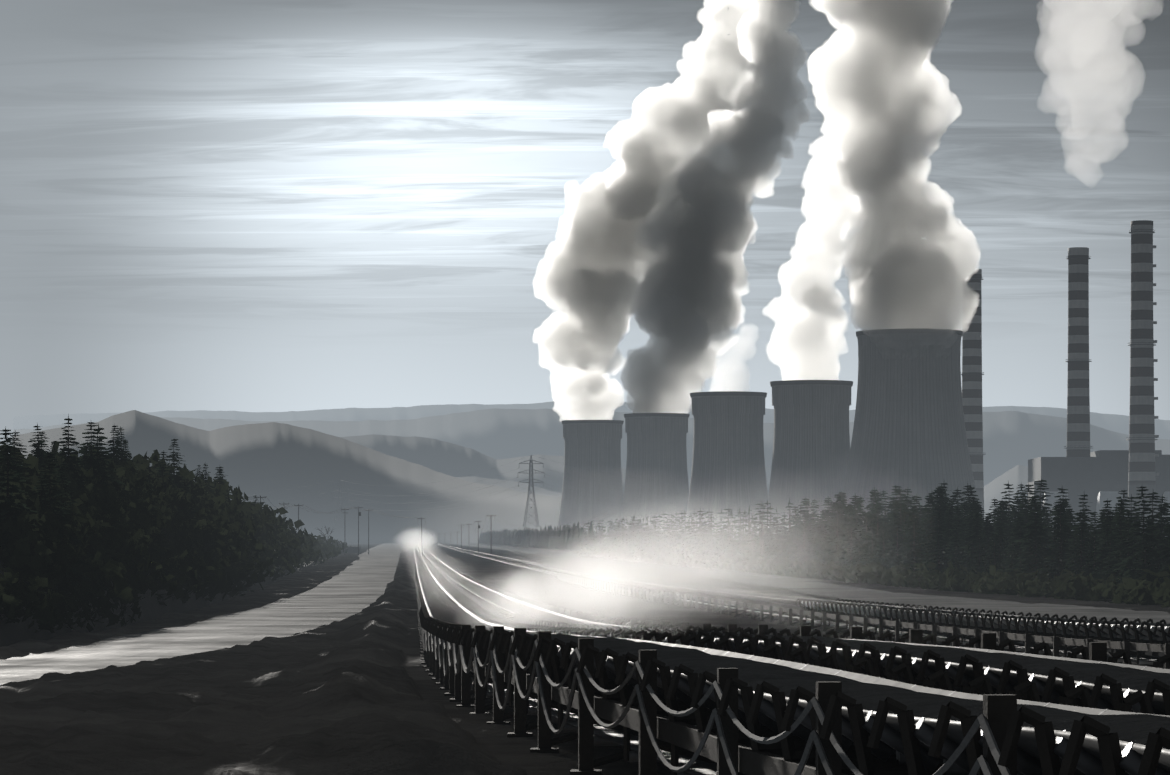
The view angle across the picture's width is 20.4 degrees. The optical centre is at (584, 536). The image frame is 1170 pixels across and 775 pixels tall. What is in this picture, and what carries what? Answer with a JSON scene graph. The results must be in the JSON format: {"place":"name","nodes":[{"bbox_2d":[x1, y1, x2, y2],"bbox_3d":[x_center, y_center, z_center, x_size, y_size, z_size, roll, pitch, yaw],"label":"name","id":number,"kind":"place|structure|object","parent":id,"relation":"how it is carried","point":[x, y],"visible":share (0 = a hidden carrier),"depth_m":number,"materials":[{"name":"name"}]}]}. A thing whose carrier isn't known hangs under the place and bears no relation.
{"place":"outdoors","nodes":[
{"label":"outdoors","id":0,"kind":"place"},
{"bbox_2d":[0,543,402,684],"bbox_3d":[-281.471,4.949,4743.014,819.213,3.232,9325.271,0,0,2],"label":"haul road","id":1,"kind":"structure","parent":0,"point":[358,586],"depth_m":156.86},
{"bbox_2d":[12,410,757,542],"bbox_3d":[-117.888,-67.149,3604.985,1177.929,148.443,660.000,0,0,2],"label":"ridge","id":2,"kind":"structure","parent":0,"point":[273,459],"depth_m":3511.17,"materials":[{"name":"grey"}]},
{"bbox_2d":[456,476,561,497],"bbox_3d":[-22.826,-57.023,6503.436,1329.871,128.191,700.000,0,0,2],"label":"hill","id":3,"kind":"structure","parent":0,"point":[498,482],"depth_m":6489.35,"materials":[{"name":"grey"}]},
{"bbox_2d":[340,434,689,494],"bbox_3d":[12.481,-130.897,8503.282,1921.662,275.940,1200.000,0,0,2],"label":"ridge","id":4,"kind":"structure","parent":0,"point":[449,459],"depth_m":8437.40,"materials":[{"name":"grey"}]},
{"bbox_2d":[0,543,1169,774],"bbox_3d":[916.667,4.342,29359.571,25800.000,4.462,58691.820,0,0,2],"label":"ground","id":5,"kind":"structure","parent":0,"point":[360,693],"depth_m":55.19,"materials":[{"name":"soil"}]},
{"bbox_2d":[0,531,312,646],"bbox_3d":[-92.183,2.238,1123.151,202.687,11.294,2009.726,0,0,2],"label":"embankment","id":6,"kind":"structure","parent":5,"relation":"on","point":[151,608],"depth_m":163.81,"materials":[{"name":"black soil"}]},
{"bbox_2d":[3,432,31,482],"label":"pine","id":7,"kind":"object","parent":6,"relation":"on","point":[18,457],"visible":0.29,"depth_m":151.92,"materials":[{"name":"black plant"}]},
{"bbox_2d":[0,426,40,569],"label":"pine","id":8,"kind":"object","parent":6,"relation":"on","point":[8,497],"visible":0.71,"depth_m":136.16,"materials":[{"name":"black plant"}]},
{"bbox_2d":[23,423,48,467],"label":"pine","id":9,"kind":"object","parent":6,"relation":"on","point":[37,450],"visible":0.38,"depth_m":162.41,"materials":[{"name":"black plant"}]},
{"bbox_2d":[54,414,87,504],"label":"pine","id":10,"kind":"object","parent":6,"relation":"on","point":[62,452],"visible":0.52,"depth_m":165.50,"materials":[{"name":"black plant"}]},
{"bbox_2d":[76,422,116,525],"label":"pine","id":11,"kind":"object","parent":6,"relation":"on","point":[90,459],"visible":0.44,"depth_m":171.43,"materials":[{"name":"black plant"}]},
{"bbox_2d":[85,424,127,522],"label":"pine","id":12,"kind":"object","parent":6,"relation":"on","point":[106,476],"visible":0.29,"depth_m":174.08,"materials":[{"name":"black plant"}]},
{"bbox_2d":[102,424,123,464],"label":"pine","id":13,"kind":"object","parent":6,"relation":"on","point":[113,448],"visible":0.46,"depth_m":198.79,"materials":[{"name":"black plant"}]},
{"bbox_2d":[114,426,129,463],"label":"pine","id":14,"kind":"object","parent":6,"relation":"on","point":[121,448],"visible":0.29,"depth_m":203.01,"materials":[{"name":"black plant"}]},
{"bbox_2d":[154,450,181,532],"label":"pine","id":15,"kind":"object","parent":6,"relation":"on","point":[162,470],"visible":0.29,"depth_m":218.98,"materials":[{"name":"black plant"}]},
{"bbox_2d":[0,441,351,632],"bbox_3d":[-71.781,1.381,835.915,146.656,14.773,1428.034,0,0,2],"label":"forest","id":16,"kind":"object","parent":6,"relation":"on","point":[250,533],"visible":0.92,"depth_m":169.49,"materials":[{"name":"black plant"}]},
{"bbox_2d":[161,439,197,499],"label":"pine","id":17,"kind":"object","parent":6,"relation":"on","point":[173,455],"visible":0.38,"depth_m":238.50,"materials":[{"name":"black plant"}]},
{"bbox_2d":[211,467,230,508],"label":"pine","id":18,"kind":"object","parent":6,"relation":"on","point":[218,478],"visible":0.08,"depth_m":290.96,"materials":[{"name":"black plant"}]},
{"bbox_2d":[479,522,595,550],"bbox_3d":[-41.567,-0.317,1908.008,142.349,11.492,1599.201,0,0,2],"label":"distant trees","id":19,"kind":"object","parent":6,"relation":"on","point":[520,538],"depth_m":1459.81,"materials":[{"name":"grey plant"}]},
{"bbox_2d":[310,536,360,552],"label":"roadside hut","id":20,"kind":"object","parent":5,"relation":"on","point":[352,549],"visible":0.19,"depth_m":1261.07,"materials":[{"name":"grey"}]},
{"bbox_2d":[330,480,348,528],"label":"pylon","id":21,"kind":"object","parent":5,"relation":"on","point":[340,508],"visible":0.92,"depth_m":3008.18,"materials":[{"name":"metal"}]},
{"bbox_2d":[257,496,495,554],"bbox_3d":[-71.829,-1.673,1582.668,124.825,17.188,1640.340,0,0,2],"label":"wooden poles","id":22,"kind":"object","parent":5,"relation":"on","point":[359,514],"visible":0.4,"depth_m":1089.45,"materials":[{"name":"grey wood"}]},
{"bbox_2d":[244,496,613,550],"bbox_3d":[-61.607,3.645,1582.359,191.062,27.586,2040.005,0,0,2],"label":"pole lines","id":23,"kind":"object","parent":22,"relation":"hanging from","point":[444,533],"visible":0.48,"depth_m":962.61,"materials":[{"name":"black metal"}]},
{"bbox_2d":[518,455,544,526],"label":"pylon","id":24,"kind":"object","parent":5,"relation":"on","point":[532,485],"visible":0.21,"depth_m":2072.41,"materials":[{"name":"metal"}]},
{"bbox_2d":[255,455,688,511],"bbox_3d":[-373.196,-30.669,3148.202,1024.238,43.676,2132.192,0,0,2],"label":"hill","id":25,"kind":"structure","parent":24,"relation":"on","point":[501,490],"depth_m":2275.16,"materials":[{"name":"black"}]},
{"bbox_2d":[557,420,623,539],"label":"cooling tower","id":26,"kind":"structure","parent":5,"relation":"on","point":[594,446],"depth_m":2596.91,"materials":[{"name":"concrete"}]},
{"bbox_2d":[619,413,697,544],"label":"cooling tower","id":27,"kind":"structure","parent":5,"relation":"on","point":[656,444],"depth_m":2454.06,"materials":[{"name":"concrete"}]},
{"bbox_2d":[689,508,713,556],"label":"conifer","id":28,"kind":"object","parent":5,"relation":"on","point":[700,536],"depth_m":643.80,"materials":[{"name":"grey plant"}]},
{"bbox_2d":[682,391,767,546],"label":"cooling tower","id":29,"kind":"structure","parent":5,"relation":"on","point":[728,434],"depth_m":2090.80,"materials":[{"name":"concrete"}]},
{"bbox_2d":[747,502,771,559],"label":"conifer","id":30,"kind":"object","parent":5,"relation":"on","point":[762,530],"depth_m":527.55,"materials":[{"name":"grey plant"}]},
{"bbox_2d":[763,515,786,560],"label":"conifer","id":31,"kind":"object","parent":5,"relation":"on","point":[772,541],"depth_m":512.26,"materials":[{"name":"grey plant"}]},
{"bbox_2d":[769,518,787,559],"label":"conifer","id":32,"kind":"object","parent":5,"relation":"on","point":[776,548],"depth_m":507.56,"materials":[{"name":"grey plant"}]},
{"bbox_2d":[781,506,800,553],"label":"conifer","id":33,"kind":"object","parent":5,"relation":"on","point":[791,518],"depth_m":523.57,"materials":[{"name":"grey plant"}]},
{"bbox_2d":[414,544,1169,774],"bbox_3d":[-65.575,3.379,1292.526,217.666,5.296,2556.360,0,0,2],"label":"conveyor","id":34,"kind":"object","parent":5,"relation":"on","point":[648,704],"visible":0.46,"depth_m":27.34,"materials":[{"name":"metal"}]},
{"bbox_2d":[418,543,1169,715],"bbox_3d":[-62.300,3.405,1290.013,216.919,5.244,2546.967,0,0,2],"label":"conveyor belt","id":35,"kind":"object","parent":5,"relation":"on","point":[1111,683],"depth_m":35.54,"materials":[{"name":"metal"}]},
{"bbox_2d":[786,514,801,559],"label":"conifer","id":36,"kind":"object","parent":5,"relation":"on","point":[789,555],"depth_m":487.40,"materials":[{"name":"grey plant"}]},
{"bbox_2d":[791,511,813,565],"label":"conifer","id":37,"kind":"object","parent":5,"relation":"on","point":[802,551],"depth_m":474.62,"materials":[{"name":"grey plant"}]},
{"bbox_2d":[437,543,1169,668],"bbox_3d":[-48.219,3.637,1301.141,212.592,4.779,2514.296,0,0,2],"label":"conveyor","id":38,"kind":"object","parent":5,"relation":"on","point":[1057,632],"visible":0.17,"depth_m":120.85,"materials":[{"name":"metal"}]},
{"bbox_2d":[796,496,812,532],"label":"conifer","id":39,"kind":"object","parent":5,"relation":"on","point":[805,503],"depth_m":510.13,"materials":[{"name":"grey plant"}]},
{"bbox_2d":[792,516,817,558],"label":"conifer","id":40,"kind":"object","parent":5,"relation":"on","point":[808,517],"depth_m":479.77,"materials":[{"name":"grey plant"}]},
{"bbox_2d":[763,380,852,539],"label":"cooling tower","id":41,"kind":"structure","parent":5,"relation":"on","point":[811,431],"depth_m":1938.57,"materials":[{"name":"concrete"}]},
{"bbox_2d":[801,520,818,562],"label":"conifer","id":42,"kind":"object","parent":5,"relation":"on","point":[811,539],"depth_m":470.39,"materials":[{"name":"grey plant"}]},
{"bbox_2d":[805,500,821,548],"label":"conifer","id":43,"kind":"object","parent":5,"relation":"on","point":[811,515],"depth_m":500.94,"materials":[{"name":"grey plant"}]},
{"bbox_2d":[806,519,822,561],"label":"conifer","id":44,"kind":"object","parent":5,"relation":"on","point":[815,555],"depth_m":465.87,"materials":[{"name":"grey plant"}]},
{"bbox_2d":[806,516,830,561],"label":"conifer","id":45,"kind":"object","parent":5,"relation":"on","point":[818,537],"depth_m":461.30,"materials":[{"name":"grey plant"}]},
{"bbox_2d":[817,504,844,564],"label":"conifer","id":46,"kind":"object","parent":5,"relation":"on","point":[837,507],"depth_m":436.49,"materials":[{"name":"grey plant"}]},
{"bbox_2d":[822,513,841,563],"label":"conifer","id":47,"kind":"object","parent":5,"relation":"on","point":[827,535],"depth_m":446.00,"materials":[{"name":"grey plant"}]},
{"bbox_2d":[827,494,848,534],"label":"conifer","id":48,"kind":"object","parent":5,"relation":"on","point":[838,497],"depth_m":467.68,"materials":[{"name":"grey plant"}]},
{"bbox_2d":[834,513,855,565],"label":"conifer","id":49,"kind":"object","parent":5,"relation":"on","point":[835,554],"depth_m":426.66,"materials":[{"name":"grey plant"}]},
{"bbox_2d":[835,508,859,568],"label":"conifer","id":50,"kind":"object","parent":5,"relation":"on","point":[847,555],"depth_m":421.27,"materials":[{"name":"grey plant"}]},
{"bbox_2d":[842,500,865,554],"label":"conifer","id":51,"kind":"object","parent":5,"relation":"on","point":[856,515],"depth_m":448.70,"materials":[{"name":"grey plant"}]},
{"bbox_2d":[849,511,874,565],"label":"conifer","id":52,"kind":"object","parent":5,"relation":"on","point":[860,539],"depth_m":411.63,"materials":[{"name":"grey plant"}]},
{"bbox_2d":[860,489,883,551],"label":"conifer","id":53,"kind":"object","parent":5,"relation":"on","point":[872,492],"depth_m":438.32,"materials":[{"name":"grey plant"}]},
{"bbox_2d":[856,505,893,564],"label":"conifer","id":54,"kind":"object","parent":5,"relation":"on","point":[874,522],"depth_m":407.27,"materials":[{"name":"grey plant"}]},
{"bbox_2d":[865,493,888,553],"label":"conifer","id":55,"kind":"object","parent":5,"relation":"on","point":[878,499],"depth_m":430.35,"materials":[{"name":"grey plant"}]},
{"bbox_2d":[601,549,1169,606],"bbox_3d":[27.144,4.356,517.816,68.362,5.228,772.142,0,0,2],"label":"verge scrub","id":56,"kind":"object","parent":5,"relation":"on","point":[1126,591],"depth_m":314.60,"materials":[{"name":"grey plant"}]},
{"bbox_2d":[881,497,899,535],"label":"conifer","id":57,"kind":"object","parent":5,"relation":"on","point":[888,514],"depth_m":448.06,"materials":[{"name":"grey plant"}]},
{"bbox_2d":[884,486,905,527],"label":"conifer","id":58,"kind":"object","parent":5,"relation":"on","point":[894,500],"depth_m":452.71,"materials":[{"name":"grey plant"}]},
{"bbox_2d":[886,486,910,554],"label":"conifer","id":59,"kind":"object","parent":5,"relation":"on","point":[894,510],"depth_m":415.26,"materials":[{"name":"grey plant"}]},
{"bbox_2d":[840,328,978,521],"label":"cooling tower","id":60,"kind":"structure","parent":5,"relation":"on","point":[909,422],"depth_m":1849.43,"materials":[{"name":"concrete"}]},
{"bbox_2d":[918,513,951,573],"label":"conifer","id":61,"kind":"object","parent":5,"relation":"on","point":[938,557],"visible":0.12,"depth_m":350.85,"materials":[{"name":"black plant"}]},
{"bbox_2d":[919,487,964,558],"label":"conifer","id":62,"kind":"object","parent":5,"relation":"on","point":[930,525],"visible":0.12,"depth_m":385.80,"materials":[{"name":"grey plant"}]},
{"bbox_2d":[932,483,963,533],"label":"conifer","id":63,"kind":"object","parent":5,"relation":"on","point":[944,484],"visible":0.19,"depth_m":411.65,"materials":[{"name":"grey plant"}]},
{"bbox_2d":[937,507,962,568],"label":"conifer","id":64,"kind":"object","parent":5,"relation":"on","point":[950,524],"visible":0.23,"depth_m":371.41,"materials":[{"name":"black plant"}]},
{"bbox_2d":[944,507,968,571],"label":"conifer","id":65,"kind":"object","parent":5,"relation":"on","point":[952,531],"visible":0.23,"depth_m":365.79,"materials":[{"name":"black plant"}]},
{"bbox_2d":[956,503,969,539],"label":"conifer","id":66,"kind":"object","parent":5,"relation":"on","point":[964,514],"visible":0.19,"depth_m":392.33,"materials":[{"name":"grey plant"}]},
{"bbox_2d":[956,483,982,520],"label":"conifer","id":67,"kind":"object","parent":5,"relation":"on","point":[967,489],"visible":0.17,"depth_m":463.82,"materials":[{"name":"grey plant"}]},
{"bbox_2d":[953,505,986,572],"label":"conifer","id":68,"kind":"object","parent":5,"relation":"on","point":[967,530],"visible":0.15,"depth_m":356.65,"materials":[{"name":"grey plant"}]},
{"bbox_2d":[961,496,983,548],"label":"conifer","id":69,"kind":"object","parent":5,"relation":"on","point":[973,501],"visible":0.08,"depth_m":387.70,"materials":[{"name":"grey plant"}]},
{"bbox_2d":[961,269,985,517],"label":"chimney","id":70,"kind":"object","parent":5,"relation":"on","point":[971,372],"visible":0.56,"depth_m":2286.28,"materials":[{"name":"concrete"}]},
{"bbox_2d":[959,513,993,576],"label":"conifer","id":71,"kind":"object","parent":5,"relation":"on","point":[968,545],"visible":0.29,"depth_m":336.16,"materials":[{"name":"grey plant"}]},
{"bbox_2d":[966,500,991,542],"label":"conifer","id":72,"kind":"object","parent":5,"relation":"on","point":[977,504],"visible":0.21,"depth_m":383.78,"materials":[{"name":"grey plant"}]},
{"bbox_2d":[980,513,995,553],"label":"conifer","id":73,"kind":"object","parent":5,"relation":"on","point":[986,528],"visible":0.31,"depth_m":352.36,"materials":[{"name":"grey plant"}]},
{"bbox_2d":[989,500,1011,540],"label":"conifer","id":74,"kind":"object","parent":5,"relation":"on","point":[1000,517],"visible":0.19,"depth_m":374.24,"materials":[{"name":"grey plant"}]},
{"bbox_2d":[998,481,1015,526],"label":"conifer","id":75,"kind":"object","parent":5,"relation":"on","point":[1009,502],"visible":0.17,"depth_m":432.17,"materials":[{"name":"grey plant"}]},
{"bbox_2d":[1008,495,1025,544],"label":"conifer","id":76,"kind":"object","parent":5,"relation":"on","point":[1015,511],"visible":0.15,"depth_m":388.58,"materials":[{"name":"grey plant"}]},
{"bbox_2d":[1011,484,1029,523],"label":"conifer","id":77,"kind":"object","parent":5,"relation":"on","point":[1021,486],"visible":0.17,"depth_m":422.26,"materials":[{"name":"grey plant"}]},
{"bbox_2d":[1016,498,1033,533],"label":"conifer","id":78,"kind":"object","parent":5,"relation":"on","point":[1024,512],"visible":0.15,"depth_m":351.11,"materials":[{"name":"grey plant"}]},
{"bbox_2d":[1016,483,1037,521],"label":"conifer","id":79,"kind":"object","parent":5,"relation":"on","point":[1028,490],"visible":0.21,"depth_m":418.53,"materials":[{"name":"grey plant"}]},
{"bbox_2d":[1007,496,1051,591],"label":"conifer","id":80,"kind":"object","parent":5,"relation":"on","point":[1033,549],"visible":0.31,"depth_m":295.89,"materials":[{"name":"black plant"}]},
{"bbox_2d":[1029,478,1052,524],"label":"conifer","id":81,"kind":"object","parent":5,"relation":"on","point":[1040,491],"visible":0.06,"depth_m":413.28,"materials":[{"name":"grey plant"}]},
{"bbox_2d":[1029,502,1052,575],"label":"conifer","id":82,"kind":"object","parent":5,"relation":"on","point":[1043,509],"visible":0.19,"depth_m":324.19,"materials":[{"name":"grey plant"}]},
{"bbox_2d":[1037,502,1077,580],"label":"conifer","id":83,"kind":"object","parent":5,"relation":"on","point":[1058,565],"visible":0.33,"depth_m":287.72,"materials":[{"name":"grey plant"}]},
{"bbox_2d":[1047,487,1072,546],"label":"conifer","id":84,"kind":"object","parent":5,"relation":"on","point":[1061,489],"visible":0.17,"depth_m":399.67,"materials":[{"name":"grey plant"}]},
{"bbox_2d":[1044,500,1077,579],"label":"conifer","id":85,"kind":"object","parent":5,"relation":"on","point":[1057,547],"visible":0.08,"depth_m":291.66,"materials":[{"name":"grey plant"}]},
{"bbox_2d":[1049,499,1072,561],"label":"conifer","id":86,"kind":"object","parent":5,"relation":"on","point":[1062,516],"visible":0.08,"depth_m":338.44,"materials":[{"name":"grey plant"}]},
{"bbox_2d":[1064,247,1092,456],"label":"chimney","id":87,"kind":"object","parent":5,"relation":"on","point":[1078,416],"visible":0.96,"depth_m":2134.89,"materials":[{"name":"concrete"}]},
{"bbox_2d":[1061,511,1099,590],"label":"conifer","id":88,"kind":"object","parent":5,"relation":"on","point":[1078,561],"visible":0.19,"depth_m":279.72,"materials":[{"name":"grey plant"}]},
{"bbox_2d":[1070,494,1101,571],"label":"conifer","id":89,"kind":"object","parent":5,"relation":"on","point":[1086,517],"visible":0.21,"depth_m":299.84,"materials":[{"name":"grey plant"}]},
{"bbox_2d":[1005,450,1169,531],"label":"power station","id":90,"kind":"object","parent":5,"relation":"on","point":[1099,477],"visible":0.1,"depth_m":2109.47,"materials":[{"name":"grey concrete"}]},
{"bbox_2d":[1078,527,1104,580],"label":"conifer","id":91,"kind":"object","parent":5,"relation":"on","point":[1091,557],"visible":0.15,"depth_m":275.42,"materials":[{"name":"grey plant"}]},
{"bbox_2d":[1090,498,1116,574],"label":"conifer","id":92,"kind":"object","parent":5,"relation":"on","point":[1104,521],"visible":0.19,"depth_m":286.75,"materials":[{"name":"grey plant"}]},
{"bbox_2d":[1089,516,1123,579],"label":"conifer","id":93,"kind":"object","parent":5,"relation":"on","point":[1102,565],"visible":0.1,"depth_m":270.76,"materials":[{"name":"grey plant"}]},
{"bbox_2d":[1100,504,1134,572],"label":"conifer","id":94,"kind":"object","parent":5,"relation":"on","point":[1117,525],"visible":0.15,"depth_m":281.01,"materials":[{"name":"grey plant"}]},
{"bbox_2d":[1100,510,1139,597],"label":"conifer","id":95,"kind":"object","parent":5,"relation":"on","point":[1127,545],"visible":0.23,"depth_m":260.88,"materials":[{"name":"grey plant"}]},
{"bbox_2d":[1096,500,1146,582],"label":"conifer","id":96,"kind":"object","parent":5,"relation":"on","point":[1113,556],"visible":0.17,"depth_m":266.22,"materials":[{"name":"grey plant"}]},
{"bbox_2d":[1113,490,1138,544],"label":"conifer","id":97,"kind":"object","parent":5,"relation":"on","point":[1120,498],"visible":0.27,"depth_m":307.42,"materials":[{"name":"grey plant"}]},
{"bbox_2d":[1114,487,1166,581],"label":"conifer","id":98,"kind":"object","parent":5,"relation":"on","point":[1129,573],"visible":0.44,"depth_m":255.89,"materials":[{"name":"black plant"}]},
{"bbox_2d":[1126,220,1158,532],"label":"chimney","id":99,"kind":"object","parent":5,"relation":"on","point":[1142,454],"visible":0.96,"depth_m":1984.21,"materials":[{"name":"concrete"}]},
{"bbox_2d":[1136,492,1168,564],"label":"conifer","id":100,"kind":"object","parent":5,"relation":"on","point":[1152,498],"visible":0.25,"depth_m":294.46,"materials":[{"name":"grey plant"}]},
{"bbox_2d":[1151,503,1169,583],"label":"conifer","id":101,"kind":"object","parent":5,"relation":"on","point":[1166,554],"visible":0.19,"depth_m":247.68,"materials":[{"name":"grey plant"}]},
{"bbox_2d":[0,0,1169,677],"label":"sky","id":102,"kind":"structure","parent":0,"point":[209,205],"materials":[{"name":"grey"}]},
{"bbox_2d":[13,408,1169,494],"bbox_3d":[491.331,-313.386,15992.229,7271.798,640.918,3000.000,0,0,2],"label":"ridge","id":103,"kind":"structure","parent":0,"point":[1011,439],"depth_m":15800.97,"materials":[{"name":"grey"}]},
{"bbox_2d":[13,400,1169,438],"bbox_3d":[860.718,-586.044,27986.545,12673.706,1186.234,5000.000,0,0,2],"label":"ridge","id":104,"kind":"object","parent":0,"point":[1116,423],"visible":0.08,"depth_m":27961.82,"materials":[{"name":"grey"}]},
{"bbox_2d":[447,543,1169,623],"bbox_3d":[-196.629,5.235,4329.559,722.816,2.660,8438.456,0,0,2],"label":"service road","id":105,"kind":"structure","parent":0,"point":[986,605],"depth_m":263.92,"materials":[{"name":"grey asphalt"}]},
{"bbox_2d":[984,465,1027,522],"bbox_3d":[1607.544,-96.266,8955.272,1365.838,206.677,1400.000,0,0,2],"label":"ridge","id":106,"kind":"structure","parent":0,"point":[1016,476],"depth_m":8842.45,"materials":[{"name":"grey"}]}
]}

